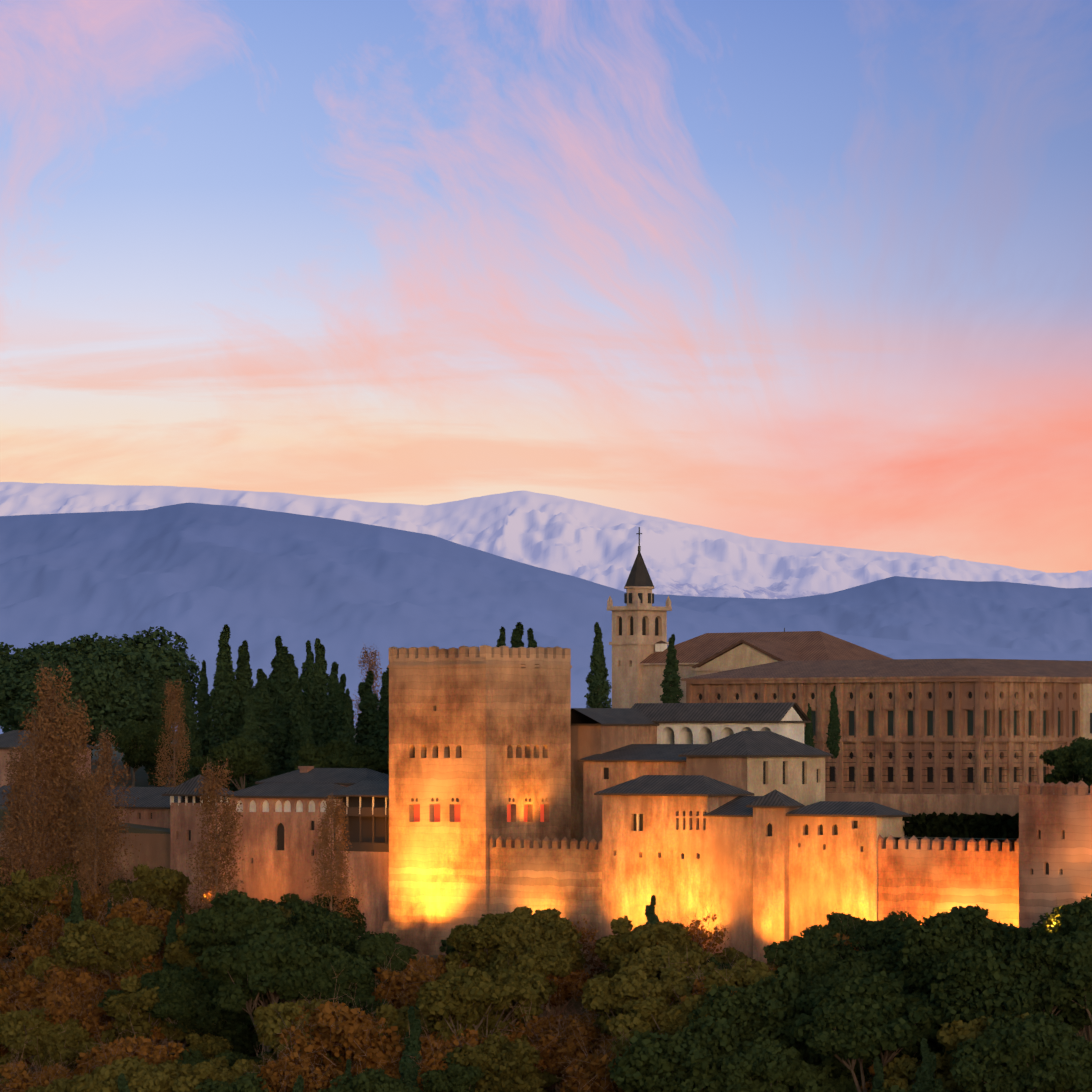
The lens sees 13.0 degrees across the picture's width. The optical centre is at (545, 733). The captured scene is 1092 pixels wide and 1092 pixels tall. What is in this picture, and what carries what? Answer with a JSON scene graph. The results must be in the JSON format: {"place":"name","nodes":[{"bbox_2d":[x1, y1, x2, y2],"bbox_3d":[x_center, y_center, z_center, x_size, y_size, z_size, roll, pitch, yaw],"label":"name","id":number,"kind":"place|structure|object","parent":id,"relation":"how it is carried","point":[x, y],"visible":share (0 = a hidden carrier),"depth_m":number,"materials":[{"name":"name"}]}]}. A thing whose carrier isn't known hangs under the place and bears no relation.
{"place":"outdoors","nodes":[
{"label":"outdoors","id":0,"kind":"place"},
{"bbox_2d":[0,728,1088,1091],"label":"hill","id":1,"kind":"structure","parent":0,"point":[138,828],"depth_m":653.62,"materials":[{"name":"plant"}]},
{"bbox_2d":[0,741,52,954],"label":"poplar","id":2,"kind":"object","parent":1,"relation":"on","point":[24,775],"visible":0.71,"depth_m":634.99,"materials":[{"name":"brown plant"}]},
{"bbox_2d":[0,913,65,989],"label":"autumn tree","id":3,"kind":"object","parent":1,"relation":"on","point":[12,971],"visible":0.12,"depth_m":610.04,"materials":[{"name":"brown plant"}]},
{"bbox_2d":[0,701,70,921],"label":"poplar","id":4,"kind":"object","parent":1,"relation":"on","point":[31,729],"visible":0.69,"depth_m":640.26,"materials":[{"name":"brown plant"}]},
{"bbox_2d":[0,1007,81,1071],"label":"olive tree","id":5,"kind":"object","parent":1,"relation":"on","point":[15,1027],"visible":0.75,"depth_m":589.01,"materials":[{"name":"green plant"}]},
{"bbox_2d":[0,869,83,935],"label":"olive tree","id":6,"kind":"object","parent":1,"relation":"on","point":[32,894],"visible":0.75,"depth_m":628.33,"materials":[{"name":"green plant"}]},
{"bbox_2d":[0,650,92,732],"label":"tree","id":7,"kind":"object","parent":1,"relation":"on","point":[11,681],"visible":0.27,"depth_m":737.15,"materials":[{"name":"green plant"}]},
{"bbox_2d":[10,660,89,879],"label":"poplar","id":8,"kind":"object","parent":1,"relation":"on","point":[46,684],"visible":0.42,"depth_m":642.23,"materials":[{"name":"brown plant"}]},
{"bbox_2d":[15,963,107,1057],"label":"autumn tree","id":9,"kind":"object","parent":1,"relation":"on","point":[61,1005],"visible":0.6,"depth_m":592.05,"materials":[{"name":"orange plant"}]},
{"bbox_2d":[7,948,120,1016],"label":"autumn tree","id":10,"kind":"object","parent":1,"relation":"on","point":[26,981],"visible":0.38,"depth_m":600.39,"materials":[{"name":"brown plant"}]},
{"bbox_2d":[28,1026,101,1077],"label":"olive tree","id":11,"kind":"object","parent":1,"relation":"on","point":[80,1042],"visible":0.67,"depth_m":587.34,"materials":[{"name":"green plant"}]},
{"bbox_2d":[42,691,107,881],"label":"poplar","id":12,"kind":"object","parent":1,"relation":"on","point":[75,720],"visible":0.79,"depth_m":641.32,"materials":[{"name":"brown plant"}]},
{"bbox_2d":[0,636,151,720],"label":"tree","id":13,"kind":"object","parent":1,"relation":"on","point":[64,653],"visible":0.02,"depth_m":751.60,"materials":[{"name":"green plant"}]},
{"bbox_2d":[13,660,151,749],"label":"tree","id":14,"kind":"object","parent":1,"relation":"on","point":[106,695],"visible":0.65,"depth_m":715.08,"materials":[{"name":"green plant"}]},
{"bbox_2d":[61,763,122,918],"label":"poplar","id":15,"kind":"object","parent":1,"relation":"on","point":[92,786],"visible":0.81,"depth_m":628.76,"materials":[{"name":"brown plant"}]},
{"bbox_2d":[75,729,140,897],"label":"poplar","id":16,"kind":"object","parent":1,"relation":"on","point":[106,744],"visible":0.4,"depth_m":632.14,"materials":[{"name":"brown plant"}]},
{"bbox_2d":[57,917,164,1029],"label":"olive tree","id":17,"kind":"object","parent":1,"relation":"on","point":[118,938],"visible":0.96,"depth_m":601.25,"materials":[{"name":"green plant"}]},
{"bbox_2d":[0,730,224,930],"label":"houses","id":18,"kind":"structure","parent":1,"relation":"on","point":[152,806],"depth_m":652.02,"materials":[{"name":"pink paint"}]},
{"bbox_2d":[50,626,188,761],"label":"tree","id":19,"kind":"object","parent":1,"relation":"on","point":[149,643],"visible":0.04,"depth_m":761.83,"materials":[{"name":"green plant"}]},
{"bbox_2d":[67,1063,179,1091],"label":"olive tree","id":20,"kind":"object","parent":1,"relation":"on","point":[105,1078],"visible":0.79,"depth_m":556.61,"materials":[{"name":"green plant"}]},
{"bbox_2d":[64,1003,189,1076],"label":"autumn tree","id":21,"kind":"object","parent":1,"relation":"on","point":[111,1052],"visible":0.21,"depth_m":575.02,"materials":[{"name":"orange plant"}]},
{"bbox_2d":[62,641,199,779],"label":"tree","id":22,"kind":"object","parent":1,"relation":"on","point":[122,658],"visible":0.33,"depth_m":735.40,"materials":[{"name":"green plant"}]},
{"bbox_2d":[94,877,183,938],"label":"autumn tree","id":23,"kind":"object","parent":1,"relation":"on","point":[137,911],"visible":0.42,"depth_m":611.32,"materials":[{"name":"brown plant"}]},
{"bbox_2d":[107,720,173,786],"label":"dark tree","id":24,"kind":"object","parent":1,"relation":"on","point":[138,744],"visible":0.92,"depth_m":694.67,"materials":[{"name":"green plant"}]},
{"bbox_2d":[108,864,193,920],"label":"olive tree","id":25,"kind":"object","parent":1,"relation":"on","point":[164,887],"visible":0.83,"depth_m":619.60,"materials":[{"name":"green plant"}]},
{"bbox_2d":[100,975,202,1057],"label":"olive tree","id":26,"kind":"object","parent":1,"relation":"on","point":[143,1022],"visible":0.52,"depth_m":583.41,"materials":[{"name":"green plant"}]},
{"bbox_2d":[143,670,173,786],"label":"cypress","id":27,"kind":"object","parent":1,"relation":"on","point":[158,697],"visible":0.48,"depth_m":724.48,"materials":[{"name":"green plant"}]},
{"bbox_2d":[147,678,190,786],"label":"poplar","id":28,"kind":"object","parent":1,"relation":"on","point":[173,698],"visible":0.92,"depth_m":665.07,"materials":[{"name":"brown plant"}]},
{"bbox_2d":[140,966,217,1048],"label":"dark tree","id":29,"kind":"object","parent":1,"relation":"on","point":[182,990],"visible":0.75,"depth_m":582.26,"materials":[{"name":"green plant"}]},
{"bbox_2d":[170,684,201,785],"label":"cypress","id":30,"kind":"object","parent":1,"relation":"on","point":[190,718],"visible":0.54,"depth_m":691.54,"materials":[{"name":"green plant"}]},
{"bbox_2d":[177,756,245,917],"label":"poplar","id":31,"kind":"object","parent":1,"relation":"on","point":[212,784],"visible":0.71,"depth_m":610.71,"materials":[{"name":"brown plant"}]},
{"bbox_2d":[169,1059,271,1091],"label":"olive tree","id":32,"kind":"object","parent":1,"relation":"on","point":[194,1077],"visible":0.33,"depth_m":554.98,"materials":[{"name":"green plant"}]},
{"bbox_2d":[203,624,242,790],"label":"cypress","id":33,"kind":"object","parent":1,"relation":"on","point":[224,711],"visible":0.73,"depth_m":714.92,"materials":[{"name":"green plant"}]},
{"bbox_2d":[189,736,271,789],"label":"dark tree","id":34,"kind":"object","parent":1,"relation":"on","point":[245,759],"visible":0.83,"depth_m":662.40,"materials":[{"name":"green plant"}]},
{"bbox_2d":[180,889,285,955],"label":"dark tree","id":35,"kind":"object","parent":1,"relation":"on","point":[224,919],"visible":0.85,"depth_m":587.33,"materials":[{"name":"green plant"}]},
{"bbox_2d":[193,990,280,1055],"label":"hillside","id":36,"kind":"structure","parent":1,"relation":"on","point":[241,1037],"depth_m":579.14,"materials":[{"name":"green plant"}]},
{"bbox_2d":[195,924,318,1051],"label":"dark tree","id":37,"kind":"object","parent":1,"relation":"on","point":[244,986],"visible":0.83,"depth_m":570.35,"materials":[{"name":"green plant"}]},
{"bbox_2d":[238,668,280,784],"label":"cypress","id":38,"kind":"object","parent":1,"relation":"on","point":[264,706],"visible":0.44,"depth_m":688.72,"materials":[{"name":"green plant"}]},
{"bbox_2d":[215,928,333,1006],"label":"dark tree","id":39,"kind":"object","parent":1,"relation":"on","point":[289,985],"visible":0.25,"depth_m":571.33,"materials":[{"name":"green plant"}]},
{"bbox_2d":[162,766,388,938],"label":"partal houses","id":40,"kind":"structure","parent":1,"relation":"on","point":[281,813],"depth_m":625.98,"materials":[{"name":"pink paint"}]},
{"bbox_2d":[272,653,314,776],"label":"cypress","id":41,"kind":"object","parent":1,"relation":"on","point":[285,700],"visible":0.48,"depth_m":698.32,"materials":[{"name":"green plant"}]},
{"bbox_2d":[245,1020,348,1091],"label":"autumn tree","id":42,"kind":"object","parent":1,"relation":"on","point":[275,1073],"visible":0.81,"depth_m":548.76,"materials":[{"name":"orange plant"}]},
{"bbox_2d":[253,999,352,1059],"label":"olive tree","id":43,"kind":"object","parent":1,"relation":"on","point":[269,1022],"visible":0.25,"depth_m":560.37,"materials":[{"name":"green plant"}]},
{"bbox_2d":[307,638,328,745],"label":"cypress","id":44,"kind":"object","parent":1,"relation":"on","point":[317,689],"visible":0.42,"depth_m":704.40,"materials":[{"name":"green plant"}]},
{"bbox_2d":[280,902,377,954],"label":"dark tree","id":45,"kind":"object","parent":1,"relation":"on","point":[316,924],"visible":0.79,"depth_m":589.16,"materials":[{"name":"green plant"}]},
{"bbox_2d":[294,740,364,769],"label":"dark tree","id":46,"kind":"object","parent":1,"relation":"on","point":[332,753],"visible":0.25,"depth_m":650.42,"materials":[{"name":"green plant"}]},
{"bbox_2d":[304,793,361,927],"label":"poplar","id":47,"kind":"object","parent":1,"relation":"on","point":[329,885],"visible":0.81,"depth_m":604.03,"materials":[{"name":"brown plant"}]},
{"bbox_2d":[295,943,377,1011],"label":"dark tree","id":48,"kind":"object","parent":1,"relation":"on","point":[355,973],"visible":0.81,"depth_m":571.72,"materials":[{"name":"green plant"}]},
{"bbox_2d":[276,965,404,1074],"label":"autumn tree","id":49,"kind":"object","parent":1,"relation":"on","point":[353,1027],"visible":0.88,"depth_m":555.65,"materials":[{"name":"orange plant"}]},
{"bbox_2d":[355,671,379,748],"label":"cypress","id":50,"kind":"object","parent":1,"relation":"on","point":[367,718],"visible":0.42,"depth_m":675.52,"materials":[{"name":"green plant"}]},
{"bbox_2d":[318,1067,424,1091],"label":"dark tree","id":51,"kind":"object","parent":1,"relation":"on","point":[373,1080],"visible":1,"depth_m":541.05,"materials":[{"name":"green plant"}]},
{"bbox_2d":[355,931,418,974],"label":"dark tree","id":52,"kind":"object","parent":1,"relation":"on","point":[378,949],"visible":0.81,"depth_m":581.81,"materials":[{"name":"green plant"}]},
{"bbox_2d":[371,936,443,1010],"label":"autumn tree","id":53,"kind":"object","parent":1,"relation":"on","point":[404,981],"visible":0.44,"depth_m":574.80,"materials":[{"name":"brown plant"}]},
{"bbox_2d":[399,1006,422,1090],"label":"cypress","id":54,"kind":"object","parent":1,"relation":"on","point":[412,1043],"visible":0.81,"depth_m":548.91,"materials":[{"name":"green plant"}]},
{"bbox_2d":[376,1013,514,1091],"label":"autumn tree","id":55,"kind":"object","parent":1,"relation":"on","point":[432,1059],"visible":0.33,"depth_m":549.86,"materials":[{"name":"brown plant"}]},
{"bbox_2d":[420,1051,487,1091],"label":"dark tree","id":56,"kind":"object","parent":1,"relation":"on","point":[454,1077],"visible":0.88,"depth_m":542.62,"materials":[{"name":"green plant"}]},
{"bbox_2d":[382,645,571,954],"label":"tower","id":57,"kind":"structure","parent":1,"relation":"on","point":[479,748],"depth_m":604.98,"materials":[{"name":"stone"}]},
{"bbox_2d":[415,967,549,1046],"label":"olive tree","id":58,"kind":"object","parent":1,"relation":"on","point":[473,998],"visible":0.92,"depth_m":550.03,"materials":[{"name":"green plant"}]},
{"bbox_2d":[445,913,521,966],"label":"olive tree","id":59,"kind":"object","parent":1,"relation":"on","point":[474,944],"visible":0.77,"depth_m":572.95,"materials":[{"name":"green plant"}]},
{"bbox_2d":[450,1032,562,1091],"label":"olive tree","id":60,"kind":"object","parent":1,"relation":"on","point":[504,1062],"visible":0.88,"depth_m":541.91,"materials":[{"name":"green plant"}]},
{"bbox_2d":[485,941,577,1019],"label":"olive tree","id":61,"kind":"object","parent":1,"relation":"on","point":[547,959],"visible":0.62,"depth_m":562.06,"materials":[{"name":"green plant"}]},
{"bbox_2d":[484,914,585,972],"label":"olive tree","id":62,"kind":"object","parent":1,"relation":"on","point":[563,934],"visible":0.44,"depth_m":569.70,"materials":[{"name":"green plant"}]},
{"bbox_2d":[488,835,601,960],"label":"wall","id":63,"kind":"structure","parent":1,"relation":"on","point":[565,881],"depth_m":592.82,"materials":[{"name":"stone"}]},
{"bbox_2d":[497,982,601,1089],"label":"autumn tree","id":64,"kind":"object","parent":1,"relation":"on","point":[522,1030],"visible":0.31,"depth_m":549.79,"materials":[{"name":"brown plant"}]},
{"bbox_2d":[508,959,590,1019],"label":"autumn tree","id":65,"kind":"object","parent":1,"relation":"on","point":[565,989],"visible":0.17,"depth_m":564.28,"materials":[{"name":"brown plant"}]},
{"bbox_2d":[536,993,614,1067],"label":"autumn tree","id":66,"kind":"object","parent":1,"relation":"on","point":[586,1030],"visible":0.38,"depth_m":546.31,"materials":[{"name":"brown plant"}]},
{"bbox_2d":[584,622,611,707],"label":"cypress","id":67,"kind":"object","parent":1,"relation":"on","point":[599,687],"visible":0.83,"depth_m":668.38,"materials":[{"name":"green plant"}]},
{"bbox_2d":[558,990,649,1091],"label":"autumn tree","id":68,"kind":"object","parent":1,"relation":"on","point":[584,1073],"visible":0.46,"depth_m":529.82,"materials":[{"name":"brown plant"}]},
{"bbox_2d":[580,965,700,1034],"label":"olive tree","id":69,"kind":"object","parent":1,"relation":"on","point":[607,998],"visible":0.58,"depth_m":541.74,"materials":[{"name":"green plant"}]},
{"bbox_2d":[593,915,701,978],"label":"olive tree","id":70,"kind":"object","parent":1,"relation":"on","point":[611,950],"visible":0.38,"depth_m":558.23,"materials":[{"name":"green plant"}]},
{"bbox_2d":[606,994,717,1055],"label":"olive tree","id":71,"kind":"object","parent":1,"relation":"on","point":[641,1015],"visible":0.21,"depth_m":528.94,"materials":[{"name":"green plant"}]},
{"bbox_2d":[619,944,719,979],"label":"olive tree","id":72,"kind":"object","parent":1,"relation":"on","point":[652,961],"visible":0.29,"depth_m":549.60,"materials":[{"name":"green plant"}]},
{"bbox_2d":[594,775,754,947],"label":"mexuar block","id":73,"kind":"structure","parent":1,"relation":"on","point":[654,834],"depth_m":581.00,"materials":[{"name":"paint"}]},
{"bbox_2d":[608,1016,741,1091],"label":"dark tree","id":74,"kind":"object","parent":1,"relation":"on","point":[670,1063],"visible":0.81,"depth_m":514.97,"materials":[{"name":"green plant"}]},
{"bbox_2d":[571,708,832,848],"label":"palace building","id":75,"kind":"structure","parent":1,"relation":"on","point":[610,747],"depth_m":603.44,"materials":[{"name":"paint"}]},
{"bbox_2d":[631,702,810,743],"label":"arcade gallery","id":76,"kind":"object","parent":1,"relation":"on","point":[693,723],"visible":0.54,"depth_m":613.63,"materials":[{"name":"white paint"}]},
{"bbox_2d":[697,958,799,997],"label":"olive tree","id":77,"kind":"object","parent":1,"relation":"on","point":[751,973],"visible":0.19,"depth_m":534.76,"materials":[{"name":"green plant"}]},
{"bbox_2d":[607,527,891,707],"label":"church","id":78,"kind":"structure","parent":1,"relation":"on","point":[639,643],"depth_m":721.81,"materials":[{"name":"stone"}]},
{"bbox_2d":[688,971,811,1061],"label":"dark tree","id":79,"kind":"object","parent":1,"relation":"on","point":[760,1008],"visible":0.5,"depth_m":522.78,"materials":[{"name":"green plant"}]},
{"bbox_2d":[693,1037,834,1091],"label":"dark tree","id":80,"kind":"object","parent":1,"relation":"on","point":[763,1065],"visible":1,"depth_m":509.69,"materials":[{"name":"green plant"}]},
{"bbox_2d":[703,789,911,962],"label":"building","id":81,"kind":"structure","parent":1,"relation":"on","point":[781,866],"depth_m":567.00,"materials":[{"name":"stone"}]},
{"bbox_2d":[763,930,862,991],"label":"dark tree","id":82,"kind":"object","parent":1,"relation":"on","point":[809,957],"visible":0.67,"depth_m":535.30,"materials":[{"name":"green plant"}]},
{"bbox_2d":[788,955,899,1015],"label":"dark tree","id":83,"kind":"object","parent":1,"relation":"on","point":[854,968],"visible":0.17,"depth_m":525.34,"materials":[{"name":"green plant"}]},
{"bbox_2d":[791,971,942,1091],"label":"dark tree","id":84,"kind":"object","parent":1,"relation":"on","point":[863,1016],"visible":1,"depth_m":507.57,"materials":[{"name":"green plant"}]},
{"bbox_2d":[837,911,919,957],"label":"dark tree","id":85,"kind":"object","parent":1,"relation":"on","point":[875,935],"visible":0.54,"depth_m":540.63,"materials":[{"name":"green plant"}]},
{"bbox_2d":[681,658,1091,794],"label":"palace","id":86,"kind":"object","parent":1,"relation":"on","point":[964,726],"visible":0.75,"depth_m":645.27,"materials":[{"name":"stone"}]},
{"bbox_2d":[825,793,1018,850],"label":"terrace wall","id":87,"kind":"structure","parent":1,"relation":"on","point":[927,804],"depth_m":578.94,"materials":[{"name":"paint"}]},
{"bbox_2d":[879,1053,965,1091],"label":"olive tree","id":88,"kind":"object","parent":1,"relation":"on","point":[901,1071],"visible":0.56,"depth_m":504.31,"materials":[{"name":"green plant"}]},
{"bbox_2d":[878,834,1018,927],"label":"wall","id":89,"kind":"structure","parent":1,"relation":"on","point":[917,883],"depth_m":552.02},
{"bbox_2d":[870,904,1032,995],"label":"dark tree","id":90,"kind":"object","parent":1,"relation":"on","point":[932,941],"visible":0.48,"depth_m":518.94,"materials":[{"name":"green plant"}]},
{"bbox_2d":[936,1005,1031,1086],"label":"olive tree","id":91,"kind":"object","parent":1,"relation":"on","point":[955,1034],"visible":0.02,"depth_m":500.50,"materials":[{"name":"green plant"}]},
{"bbox_2d":[930,938,1091,1052],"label":"dark tree","id":92,"kind":"object","parent":1,"relation":"on","point":[995,986],"visible":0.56,"depth_m":505.15,"materials":[{"name":"green plant"}]},
{"bbox_2d":[950,1011,1077,1091],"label":"dark tree","id":93,"kind":"object","parent":1,"relation":"on","point":[968,1066],"visible":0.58,"depth_m":489.49,"materials":[{"name":"green plant"}]},
{"bbox_2d":[982,1011,1091,1091],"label":"dark tree","id":94,"kind":"object","parent":1,"relation":"on","point":[1041,1037],"visible":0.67,"depth_m":488.87,"materials":[{"name":"green plant"}]},
{"bbox_2d":[996,893,1091,1041],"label":"dark tree","id":95,"kind":"object","parent":1,"relation":"on","point":[1067,919],"visible":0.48,"depth_m":519.47,"materials":[{"name":"green plant"}]},
{"bbox_2d":[1019,780,1091,931],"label":"brick tower","id":96,"kind":"structure","parent":1,"relation":"on","point":[1055,841],"depth_m":535.18,"materials":[{"name":"brown"}]},
{"bbox_2d":[1024,917,1091,1022],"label":"dark tree","id":97,"kind":"object","parent":1,"relation":"on","point":[1074,952],"visible":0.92,"depth_m":503.68,"materials":[{"name":"green plant"}]},
{"bbox_2d":[1039,737,1091,784],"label":"dark tree","id":98,"kind":"object","parent":1,"relation":"on","point":[1060,759],"visible":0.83,"depth_m":585.69,"materials":[{"name":"green plant"}]},
{"bbox_2d":[0,482,1091,598],"bbox_3d":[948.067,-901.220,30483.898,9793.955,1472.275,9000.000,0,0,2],"label":"snowy mountain range","id":99,"kind":"structure","parent":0,"point":[595,543],"depth_m":29894.52,"materials":[{"name":"snow"}]},
{"bbox_2d":[0,0,1091,572],"label":"sky","id":100,"kind":"structure","parent":0,"point":[817,272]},
{"bbox_2d":[654,576,1091,654],"bbox_3d":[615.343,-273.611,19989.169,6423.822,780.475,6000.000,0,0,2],"label":"mountain","id":101,"kind":"structure","parent":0,"point":[1010,615],"depth_m":19517.79,"materials":[{"name":"stone"}]},
{"label":"ground","id":102,"kind":"structure","parent":0,"visible":0},
{"bbox_2d":[0,503,1091,733],"bbox_3d":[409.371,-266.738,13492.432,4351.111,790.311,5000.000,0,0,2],"label":"mountain","id":103,"kind":"structure","parent":102,"relation":"on","point":[196,575],"depth_m":12786.49,"materials":[{"name":"stone"}]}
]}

